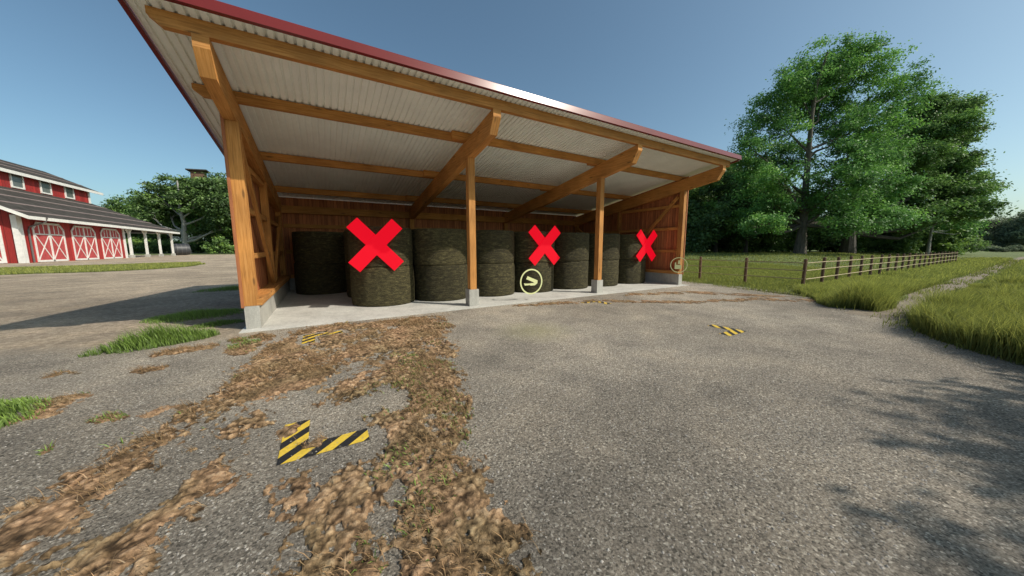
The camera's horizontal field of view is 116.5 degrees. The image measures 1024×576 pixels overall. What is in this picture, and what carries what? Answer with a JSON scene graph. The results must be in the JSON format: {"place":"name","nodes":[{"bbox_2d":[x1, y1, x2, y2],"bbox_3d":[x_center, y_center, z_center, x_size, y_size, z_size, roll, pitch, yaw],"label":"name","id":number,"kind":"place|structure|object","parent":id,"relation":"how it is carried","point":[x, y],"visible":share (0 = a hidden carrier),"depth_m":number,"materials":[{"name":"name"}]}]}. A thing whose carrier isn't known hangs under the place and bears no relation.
{"place":"outdoors","nodes":[
{"label":"outdoors","id":0,"kind":"place"},
{"bbox_2d":[0,159,179,263],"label":"red barn","id":1,"kind":"structure","parent":0,"point":[46,217],"depth_m":45.99,"materials":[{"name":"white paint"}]},
{"bbox_2d":[0,226,7,262],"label":"door","id":2,"kind":"structure","parent":1,"relation":"in","point":[3,255],"depth_m":36.48,"materials":[{"name":"white paint"}]},
{"bbox_2d":[8,173,25,189],"bbox_3d":[-71.506,-15.436,45.760,0.140,2.070,2.340,-4,8,-30],"label":"window","id":3,"kind":"structure","parent":1,"relation":"in","point":[16,181],"depth_m":45.73,"materials":[{"name":"white glass"}]},
{"bbox_2d":[38,180,52,194],"bbox_3d":[-74.341,-16.029,50.495,0.140,2.070,2.340,-4,8,-30],"label":"window","id":4,"kind":"structure","parent":1,"relation":"in","point":[45,187],"depth_m":50.47,"materials":[{"name":"white glass"}]},
{"bbox_2d":[30,222,68,261],"bbox_3d":[-59.930,-5.943,41.162,0.127,4.960,5.600,-4,8,-30],"label":"door","id":5,"kind":"structure","parent":1,"relation":"in","point":[49,240],"depth_m":40.93,"materials":[{"name":"white paint"}]},
{"bbox_2d":[63,186,74,199],"bbox_3d":[-77.175,-16.623,55.230,0.140,2.070,2.340,-4,8,-30],"label":"window","id":6,"kind":"structure","parent":1,"relation":"in","point":[69,192],"depth_m":55.23,"materials":[{"name":"white glass"}]},
{"bbox_2d":[70,225,99,259],"bbox_3d":[-63.505,-6.692,47.134,0.127,4.960,5.600,-4,8,-30],"label":"door","id":7,"kind":"structure","parent":1,"relation":"in","point":[83,238],"depth_m":46.88,"materials":[{"name":"white paint"}]},
{"bbox_2d":[99,228,122,258],"bbox_3d":[-67.028,-7.430,53.020,0.127,4.960,5.600,-4,8,-30],"label":"door","id":8,"kind":"structure","parent":1,"relation":"in","point":[110,240],"depth_m":52.79,"materials":[{"name":"white paint"}]},
{"bbox_2d":[0,261,204,274],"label":"grass strip","id":9,"kind":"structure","parent":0,"point":[12,270],"depth_m":26.05,"materials":[{"name":"green plant"}]},
{"bbox_2d":[0,254,1023,575],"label":"gravel yard","id":10,"kind":"structure","parent":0,"point":[964,516],"depth_m":2.89,"materials":[{"name":"grey gravel"}]},
{"bbox_2d":[0,395,50,428],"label":"grass tuft","id":11,"kind":"object","parent":10,"relation":"on","point":[14,404],"visible":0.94,"depth_m":3.23,"materials":[{"name":"green plant"}]},
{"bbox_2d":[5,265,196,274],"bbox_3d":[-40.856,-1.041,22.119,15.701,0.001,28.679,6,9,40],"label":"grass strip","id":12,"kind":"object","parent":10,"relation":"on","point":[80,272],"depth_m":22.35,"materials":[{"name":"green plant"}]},
{"bbox_2d":[77,321,220,357],"bbox_3d":[-6.213,0.751,5.519,0.687,0.476,1.653,6,10,41],"label":"grass tuft","id":13,"kind":"object","parent":10,"relation":"on","point":[158,337],"visible":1,"depth_m":5.43,"materials":[{"name":"green plant"}]},
{"bbox_2d":[171,244,190,254],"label":"tank","id":14,"kind":"object","parent":10,"relation":"on","point":[182,249],"visible":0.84,"depth_m":80.43,"materials":[{"name":"plastic"}]},
{"bbox_2d":[139,307,243,323],"bbox_3d":[-7.815,0.578,7.849,1.834,0.243,1.308,-6,9,-40],"label":"grass tuft","id":15,"kind":"object","parent":10,"relation":"on","point":[202,313],"visible":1,"depth_m":7.68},
{"bbox_2d":[187,319,244,328],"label":"grass tuft","id":16,"kind":"object","parent":10,"relation":"on","point":[221,322],"visible":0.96,"depth_m":6.95,"materials":[{"name":"green plant"}]},
{"bbox_2d":[193,285,238,292],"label":"grass tuft","id":17,"kind":"object","parent":10,"relation":"on","point":[230,288],"visible":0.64,"depth_m":12.67,"materials":[{"name":"green plant"}]},
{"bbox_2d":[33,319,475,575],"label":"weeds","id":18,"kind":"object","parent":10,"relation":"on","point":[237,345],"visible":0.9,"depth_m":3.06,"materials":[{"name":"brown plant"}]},
{"bbox_2d":[0,315,542,575],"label":"mud","id":19,"kind":"structure","parent":10,"relation":"on","point":[471,499],"depth_m":2.20,"materials":[{"name":"brown soil"}]},
{"bbox_2d":[0,314,547,575],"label":"dry straw","id":20,"kind":"object","parent":10,"relation":"on","point":[271,382],"visible":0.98,"depth_m":3.09,"materials":[{"name":"brown plant"}]},
{"bbox_2d":[302,331,342,343],"bbox_3d":[-3.563,0.920,5.984,0.660,0.001,0.660,-4,8,-30],"label":"corner marking","id":21,"kind":"object","parent":10,"relation":"on","point":[311,338],"visible":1,"depth_m":6.00,"materials":[{"name":"yellow paint"}]},
{"bbox_2d":[276,419,369,465],"bbox_3d":[-1.696,1.309,2.884,0.660,0.001,0.660,-4,8,-30],"label":"corner marking","id":22,"kind":"object","parent":10,"relation":"on","point":[301,434],"visible":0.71,"depth_m":2.72,"materials":[{"name":"yellow paint"}]},
{"bbox_2d":[239,281,686,333],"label":"concrete slab","id":23,"kind":"structure","parent":10,"relation":"on","point":[293,309],"depth_m":9.05,"materials":[{"name":"grey concrete"}]},
{"bbox_2d":[294,262,346,294],"bbox_3d":[-7.201,-0.418,12.093,1.810,1.120,1.831,2,8,17],"label":"round bale","id":24,"kind":"object","parent":23,"relation":"on","point":[318,278],"visible":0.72,"depth_m":11.32},
{"bbox_2d":[291,231,344,262],"bbox_3d":[-7.176,-1.531,11.953,1.828,1.120,1.823,-3,8,-22],"label":"round bale","id":25,"kind":"object","parent":24,"relation":"on","point":[317,247],"visible":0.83,"depth_m":11.18},
{"bbox_2d":[345,264,351,297],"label":"round bale","id":26,"kind":"object","parent":23,"relation":"on","point":[347,273],"visible":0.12,"depth_m":10.62},
{"bbox_2d":[343,230,348,263],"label":"round bale","id":27,"kind":"object","parent":26,"relation":"on","point":[346,246],"visible":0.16,"depth_m":10.46},
{"bbox_2d":[350,265,414,306],"bbox_3d":[-3.938,-0.127,9.737,1.831,1.120,1.810,4,8,32],"label":"round bale","id":28,"kind":"object","parent":23,"relation":"on","point":[379,286],"visible":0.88,"depth_m":8.96},
{"bbox_2d":[347,226,412,266],"bbox_3d":[-3.951,-1.238,9.587,1.823,1.120,1.828,-1,7,-6],"label":"round bale","id":29,"kind":"object","parent":28,"relation":"on","point":[400,244],"visible":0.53,"depth_m":8.98},
{"bbox_2d":[346,218,403,271],"bbox_3d":[-3.692,-1.168,8.615,1.419,1.436,0.064,-4,8,-30],"label":"red cross","id":30,"kind":"object","parent":29,"relation":"attached to","point":[375,245],"visible":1,"depth_m":8.56,"materials":[{"name":"paint"}]},
{"bbox_2d":[117,0,741,328],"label":"open shed","id":31,"kind":"structure","parent":23,"relation":"on","point":[308,129],"depth_m":8.73,"materials":[{"name":"wood"}]},
{"bbox_2d":[413,264,467,301],"bbox_3d":[-2.368,-0.244,10.627,1.816,1.120,1.822,-7,10,-41],"label":"round bale","id":32,"kind":"object","parent":23,"relation":"on","point":[436,283],"visible":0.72,"depth_m":9.84},
{"bbox_2d":[411,228,466,264],"bbox_3d":[-2.398,-1.356,10.485,1.810,1.120,1.831,3,8,21],"label":"round bale","id":33,"kind":"object","parent":32,"relation":"on","point":[439,246],"visible":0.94,"depth_m":9.69},
{"bbox_2d":[476,262,514,296],"bbox_3d":[-0.804,-0.366,11.564,1.823,1.120,1.828,2,7,13],"label":"round bale","id":34,"kind":"object","parent":23,"relation":"on","point":[494,280],"visible":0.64,"depth_m":10.74},
{"bbox_2d":[476,230,514,263],"bbox_3d":[-0.818,-1.479,11.431,1.816,1.120,1.822,-4,8,-27],"label":"round bale","id":35,"kind":"object","parent":34,"relation":"on","point":[495,246],"visible":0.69,"depth_m":10.60},
{"bbox_2d":[520,269,541,293],"bbox_3d":[0.605,-0.199,9.898,0.800,0.800,0.013,-4,8,-27],"label":"marker sign","id":36,"kind":"object","parent":23,"relation":"on","point":[532,280],"visible":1,"depth_m":9.89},
{"bbox_2d":[514,262,553,292],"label":"round bale","id":37,"kind":"object","parent":23,"relation":"on","point":[545,270],"visible":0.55,"depth_m":11.68},
{"bbox_2d":[514,231,554,261],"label":"round bale","id":38,"kind":"object","parent":37,"relation":"on","point":[526,245],"visible":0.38,"depth_m":11.53},
{"bbox_2d":[529,225,559,264],"bbox_3d":[1.192,-1.544,11.491,1.419,1.436,0.064,-4,8,-30],"label":"red cross","id":39,"kind":"object","parent":38,"relation":"attached to","point":[544,244],"visible":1,"depth_m":11.44,"materials":[{"name":"paint"}]},
{"bbox_2d":[553,261,588,288],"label":"round bale","id":40,"kind":"object","parent":23,"relation":"on","point":[570,274],"visible":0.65,"depth_m":12.58},
{"bbox_2d":[554,232,588,260],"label":"round bale","id":41,"kind":"object","parent":40,"relation":"on","point":[571,246],"visible":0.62,"depth_m":12.42},
{"bbox_2d":[588,260,618,286],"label":"round bale","id":42,"kind":"object","parent":23,"relation":"on","point":[610,270],"visible":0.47,"depth_m":13.52},
{"bbox_2d":[589,233,619,259],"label":"round bale","id":43,"kind":"object","parent":42,"relation":"on","point":[611,247],"visible":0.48,"depth_m":13.38},
{"bbox_2d":[618,259,645,283],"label":"round bale","id":44,"kind":"object","parent":23,"relation":"on","point":[631,271],"visible":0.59,"depth_m":14.43},
{"bbox_2d":[619,234,647,258],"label":"round bale","id":45,"kind":"object","parent":44,"relation":"on","point":[630,246],"visible":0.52,"depth_m":14.25},
{"bbox_2d":[636,230,656,261],"bbox_3d":[6.118,-1.923,14.393,1.419,1.436,0.064,-4,8,-30],"label":"red cross","id":46,"kind":"object","parent":45,"relation":"attached to","point":[646,246],"visible":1,"depth_m":14.34,"materials":[{"name":"paint"}]},
{"bbox_2d":[670,257,687,272],"bbox_3d":[7.062,-0.971,13.409,0.650,0.650,0.013,4,8,27],"label":"marker sign","id":47,"kind":"object","parent":23,"relation":"on","point":[677,266],"visible":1,"depth_m":13.41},
{"bbox_2d":[512,291,815,306],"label":"mud","id":48,"kind":"structure","parent":10,"relation":"on","point":[680,302],"depth_m":9.98,"materials":[{"name":"brown soil"}]},
{"bbox_2d":[708,325,745,335],"bbox_3d":[4.225,0.847,6.417,0.660,0.001,0.660,-4,8,-30],"label":"corner marking","id":49,"kind":"object","parent":10,"relation":"on","point":[732,331],"visible":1,"depth_m":6.29,"materials":[{"name":"yellow paint"}]},
{"bbox_2d":[684,279,975,350],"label":"verge grass","id":50,"kind":"structure","parent":10,"relation":"on","point":[763,289],"depth_m":10.50,"materials":[{"name":"green plant"}]},
{"bbox_2d":[0,0,1023,245],"label":"sky","id":51,"kind":"structure","parent":0,"point":[85,101],"materials":[{"name":"blue"}]},
{"bbox_2d":[128,250,1023,326],"bbox_3d":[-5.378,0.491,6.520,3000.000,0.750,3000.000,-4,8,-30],"label":"ground","id":52,"kind":"structure","parent":0,"point":[1013,255],"depth_m":38.34,"materials":[{"name":"green plant"}]},
{"bbox_2d":[100,194,146,252],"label":"tree","id":53,"kind":"object","parent":52,"relation":"on","point":[115,205],"visible":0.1,"depth_m":133.76,"materials":[{"name":"green plant"}]},
{"bbox_2d":[129,240,151,252],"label":"shrub","id":54,"kind":"object","parent":52,"relation":"on","point":[138,242],"visible":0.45,"depth_m":116.74,"materials":[{"name":"green plant"}]},
{"bbox_2d":[119,195,173,252],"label":"tree","id":55,"kind":"object","parent":52,"relation":"on","point":[131,212],"visible":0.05,"depth_m":128.67,"materials":[{"name":"green plant"}]},
{"bbox_2d":[134,238,162,252],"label":"shrub","id":56,"kind":"object","parent":52,"relation":"on","point":[142,244],"visible":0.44,"depth_m":114.46,"materials":[{"name":"green plant"}]},
{"bbox_2d":[144,245,165,252],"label":"shrub","id":57,"kind":"object","parent":52,"relation":"on","point":[154,249],"visible":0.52,"depth_m":114.24,"materials":[{"name":"green plant"}]},
{"bbox_2d":[129,205,192,252],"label":"tree","id":58,"kind":"object","parent":52,"relation":"on","point":[172,226],"visible":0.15,"depth_m":127.78,"materials":[{"name":"green plant"}]},
{"bbox_2d":[153,238,179,252],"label":"shrub","id":59,"kind":"object","parent":52,"relation":"on","point":[165,246],"visible":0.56,"depth_m":115.69,"materials":[{"name":"green plant"}]},
{"bbox_2d":[117,172,232,253],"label":"broadleaf tree","id":60,"kind":"object","parent":52,"relation":"on","point":[154,207],"visible":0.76,"depth_m":101.15,"materials":[{"name":"green plant"}]},
{"bbox_2d":[169,242,200,251],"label":"shrub","id":61,"kind":"object","parent":52,"relation":"on","point":[194,249],"visible":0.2,"depth_m":118.74,"materials":[{"name":"green plant"}]},
{"bbox_2d":[189,240,207,252],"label":"shrub","id":62,"kind":"object","parent":52,"relation":"on","point":[197,245],"visible":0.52,"depth_m":119.45,"materials":[{"name":"green plant"}]},
{"bbox_2d":[185,168,218,252],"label":"wooden tower","id":63,"kind":"structure","parent":52,"relation":"on","point":[198,173],"depth_m":118.92,"materials":[{"name":"brown wood"}]},
{"bbox_2d":[182,202,230,252],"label":"tree","id":64,"kind":"object","parent":52,"relation":"on","point":[199,241],"visible":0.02,"depth_m":111.92,"materials":[{"name":"green plant"}]},
{"bbox_2d":[185,172,230,237],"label":"tree","id":65,"kind":"object","parent":52,"relation":"on","point":[197,216],"visible":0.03,"depth_m":120.35,"materials":[{"name":"green plant"}]},
{"bbox_2d":[189,177,232,235],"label":"tree","id":66,"kind":"object","parent":52,"relation":"on","point":[217,205],"visible":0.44,"depth_m":97.81,"materials":[{"name":"green plant"}]},
{"bbox_2d":[200,236,234,253],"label":"shrub","id":67,"kind":"object","parent":52,"relation":"on","point":[224,246],"visible":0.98,"depth_m":94.62,"materials":[{"name":"green plant"}]},
{"bbox_2d":[217,192,233,244],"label":"tree","id":68,"kind":"object","parent":52,"relation":"on","point":[230,235],"visible":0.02,"depth_m":109.09,"materials":[{"name":"green plant"}]},
{"bbox_2d":[685,227,700,251],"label":"shrub","id":69,"kind":"object","parent":52,"relation":"on","point":[687,232],"visible":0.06,"depth_m":53.25,"materials":[{"name":"green plant"}]},
{"bbox_2d":[688,236,711,251],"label":"shrub","id":70,"kind":"object","parent":52,"relation":"on","point":[701,248],"visible":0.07,"depth_m":52.52,"materials":[{"name":"green plant"}]},
{"bbox_2d":[688,186,713,206],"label":"tree","id":71,"kind":"object","parent":52,"relation":"on","point":[697,196],"visible":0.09,"depth_m":53.94,"materials":[{"name":"green plant"}]},
{"bbox_2d":[686,177,728,237],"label":"tree","id":72,"kind":"object","parent":52,"relation":"on","point":[709,205],"visible":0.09,"depth_m":51.40,"materials":[{"name":"green plant"}]},
{"bbox_2d":[704,230,727,251],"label":"shrub","id":73,"kind":"object","parent":52,"relation":"on","point":[712,248],"visible":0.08,"depth_m":54.03,"materials":[{"name":"green plant"}]},
{"bbox_2d":[708,243,724,251],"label":"shrub","id":74,"kind":"object","parent":52,"relation":"on","point":[721,247],"visible":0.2,"depth_m":55.29,"materials":[{"name":"green plant"}]},
{"bbox_2d":[685,169,779,252],"bbox_3d":[33.288,-12.033,50.657,13.978,13.305,14.101,-1,7,-4],"label":"tree","id":75,"kind":"object","parent":52,"relation":"on","point":[702,235],"visible":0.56,"depth_m":48.81,"materials":[{"name":"green plant"}]},
{"bbox_2d":[702,153,782,251],"bbox_3d":[42.596,-16.083,60.661,16.235,18.929,15.481,4,8,29],"label":"tree","id":76,"kind":"object","parent":52,"relation":"on","point":[728,169],"visible":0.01,"depth_m":57.61,"materials":[{"name":"green plant"}]},
{"bbox_2d":[683,257,803,282],"bbox_3d":[8.613,-1.199,18.060,0.169,1.327,12.360,-4,8,-30],"label":"wire fence","id":77,"kind":"object","parent":52,"relation":"on","point":[746,261],"visible":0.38,"depth_m":14.51,"materials":[{"name":"brown wood"}]},
{"bbox_2d":[709,180,796,252],"bbox_3d":[36.672,-11.443,49.132,12.418,12.463,11.714,-7,10,-43],"label":"tree","id":78,"kind":"object","parent":52,"relation":"on","point":[745,249],"visible":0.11,"depth_m":47.69,"materials":[{"name":"green plant"}]},
{"bbox_2d":[753,231,794,251],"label":"shrub","id":79,"kind":"object","parent":52,"relation":"on","point":[773,244],"visible":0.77,"depth_m":51.52,"materials":[{"name":"green plant"}]},
{"bbox_2d":[733,183,827,252],"bbox_3d":[44.746,-11.897,54.777,14.101,11.904,13.978,-3,8,-24],"label":"tree","id":80,"kind":"object","parent":52,"relation":"on","point":[796,213],"visible":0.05,"depth_m":51.42,"materials":[{"name":"green plant"}]},
{"bbox_2d":[787,223,840,250],"bbox_3d":[50.204,-8.479,53.539,6.198,5.744,8.529,-3,8,-22],"label":"shrub","id":81,"kind":"object","parent":52,"relation":"on","point":[819,243],"visible":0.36,"depth_m":52.11,"materials":[{"name":"green plant"}]},
{"bbox_2d":[790,185,839,245],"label":"tree","id":82,"kind":"object","parent":52,"relation":"on","point":[821,217],"visible":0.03,"depth_m":56.41,"materials":[{"name":"green plant"}]},
{"bbox_2d":[808,230,833,251],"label":"shrub","id":83,"kind":"object","parent":52,"relation":"on","point":[818,249],"visible":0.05,"depth_m":59.86,"materials":[{"name":"green plant"}]},
{"bbox_2d":[826,243,838,250],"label":"shrub","id":84,"kind":"object","parent":52,"relation":"on","point":[831,247],"visible":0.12,"depth_m":58.20,"materials":[{"name":"green plant"}]},
{"bbox_2d":[722,26,951,253],"bbox_3d":[41.327,-18.737,41.800,30.334,28.924,18.393,-4,8,-30],"label":"broadleaf tree","id":85,"kind":"object","parent":52,"relation":"on","point":[799,90],"visible":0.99,"depth_m":40.04,"materials":[{"name":"green plant"}]},
{"bbox_2d":[816,192,877,251],"bbox_3d":[60.603,-12.329,59.268,12.988,11.538,12.385,-4,8,-28],"label":"tree","id":86,"kind":"object","parent":52,"relation":"on","point":[837,212],"visible":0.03,"depth_m":57.31,"materials":[{"name":"green plant"}]},
{"bbox_2d":[825,231,876,251],"bbox_3d":[55.422,-7.711,52.126,7.073,4.400,5.140,0,7,-1],"label":"shrub","id":87,"kind":"object","parent":52,"relation":"on","point":[862,240],"visible":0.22,"depth_m":51.37,"materials":[{"name":"green plant"}]},
{"bbox_2d":[856,234,892,252],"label":"shrub","id":88,"kind":"object","parent":52,"relation":"on","point":[868,245],"visible":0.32,"depth_m":52.56,"materials":[{"name":"green plant"}]},
{"bbox_2d":[801,251,957,284],"bbox_3d":[29.479,-1.901,23.208,41.284,1.330,0.165,-4,8,-30],"label":"wire fence","id":89,"kind":"object","parent":52,"relation":"on","point":[823,268],"visible":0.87,"depth_m":18.16,"materials":[{"name":"brown wood"}]},
{"bbox_2d":[864,234,910,253],"bbox_3d":[61.426,-7.207,52.691,4.692,3.411,6.457,-4,8,-28],"label":"shrub","id":90,"kind":"object","parent":52,"relation":"on","point":[884,246],"visible":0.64,"depth_m":51.63,"materials":[{"name":"green plant"}]},
{"bbox_2d":[879,231,932,253],"bbox_3d":[63.864,-7.675,51.565,6.959,5.119,5.437,-7,10,-43],"label":"shrub","id":91,"kind":"object","parent":52,"relation":"on","point":[911,245],"visible":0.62,"depth_m":50.16,"materials":[{"name":"green plant"}]},
{"bbox_2d":[838,85,1019,253],"bbox_3d":[63.900,-17.734,47.396,24.567,25.496,14.344,-4,8,-30],"label":"broadleaf tree","id":92,"kind":"object","parent":52,"relation":"on","point":[951,128],"visible":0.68,"depth_m":45.99,"materials":[{"name":"green plant"}]},
{"bbox_2d":[913,225,946,251],"bbox_3d":[74.455,-8.746,57.732,6.354,5.806,8.745,4,8,27],"label":"shrub","id":93,"kind":"object","parent":52,"relation":"on","point":[926,231],"visible":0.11,"depth_m":55.75,"materials":[{"name":"green plant"}]},
{"bbox_2d":[911,229,972,255],"bbox_3d":[71.902,-7.717,53.154,6.648,5.280,8.509,6,9,39],"label":"shrub","id":94,"kind":"object","parent":52,"relation":"on","point":[949,243],"visible":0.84,"depth_m":51.67,"materials":[{"name":"green plant"}]},
{"bbox_2d":[898,203,988,238],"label":"tree","id":95,"kind":"object","parent":52,"relation":"on","point":[946,227],"visible":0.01,"depth_m":62.25,"materials":[{"name":"green plant"}]},
{"bbox_2d":[921,144,999,255],"bbox_3d":[71.049,-14.944,52.625,12.524,19.629,9.458,-1,7,-10],"label":"birch tree","id":96,"kind":"object","parent":52,"relation":"on","point":[976,226],"visible":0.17,"depth_m":51.39,"materials":[{"name":"green plant"}]},
{"bbox_2d":[959,237,986,252],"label":"shrub","id":97,"kind":"object","parent":52,"relation":"on","point":[973,246],"visible":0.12,"depth_m":57.28,"materials":[{"name":"green plant"}]},
{"bbox_2d":[960,236,989,252],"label":"shrub","id":98,"kind":"object","parent":52,"relation":"on","point":[975,250],"visible":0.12,"depth_m":62.64,"materials":[{"name":"green plant"}]},
{"bbox_2d":[981,246,1001,251],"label":"shrub","id":99,"kind":"object","parent":52,"relation":"on","point":[992,249],"visible":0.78,"depth_m":96.65,"materials":[{"name":"green plant"}]},
{"bbox_2d":[970,218,1023,247],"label":"tree","id":100,"kind":"object","parent":52,"relation":"on","point":[995,241],"visible":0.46,"depth_m":113.81,"materials":[{"name":"green plant"}]},
{"bbox_2d":[982,216,1021,244],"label":"tree","id":101,"kind":"object","parent":52,"relation":"on","point":[1004,218],"visible":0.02,"depth_m":127.95,"materials":[{"name":"green plant"}]},
{"bbox_2d":[996,247,1010,251],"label":"shrub","id":102,"kind":"object","parent":52,"relation":"on","point":[1004,249],"visible":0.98,"depth_m":94.14,"materials":[{"name":"green plant"}]},
{"bbox_2d":[988,219,1023,246],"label":"tree","id":103,"kind":"object","parent":52,"relation":"on","point":[1001,234],"visible":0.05,"depth_m":120.41,"materials":[{"name":"green plant"}]},
{"bbox_2d":[991,209,1023,246],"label":"tree","id":104,"kind":"object","parent":52,"relation":"on","point":[1017,229],"visible":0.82,"depth_m":111.10,"materials":[{"name":"green plant"}]},
{"bbox_2d":[1002,246,1019,251],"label":"shrub","id":105,"kind":"object","parent":52,"relation":"on","point":[1013,249],"visible":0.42,"depth_m":100.34,"materials":[{"name":"green plant"}]},
{"bbox_2d":[1009,244,1023,250],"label":"shrub","id":106,"kind":"object","parent":52,"relation":"on","point":[1017,247],"visible":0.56,"depth_m":103.73,"materials":[{"name":"green plant"}]},
{"bbox_2d":[682,251,975,290],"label":"meadow grass","id":107,"kind":"structure","parent":0,"point":[782,283],"depth_m":23.66,"materials":[{"name":"green plant"}]},
{"bbox_2d":[792,257,1012,311],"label":"tall grass","id":108,"kind":"structure","parent":0,"point":[876,292],"depth_m":11.59,"materials":[{"name":"green plant"}]},
{"bbox_2d":[844,257,1023,319],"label":"path","id":109,"kind":"structure","parent":0,"point":[862,312],"depth_m":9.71,"materials":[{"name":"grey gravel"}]},
{"bbox_2d":[894,258,1023,364],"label":"tall grass","id":110,"kind":"structure","parent":0,"point":[988,317],"depth_m":5.86,"materials":[{"name":"green plant"}]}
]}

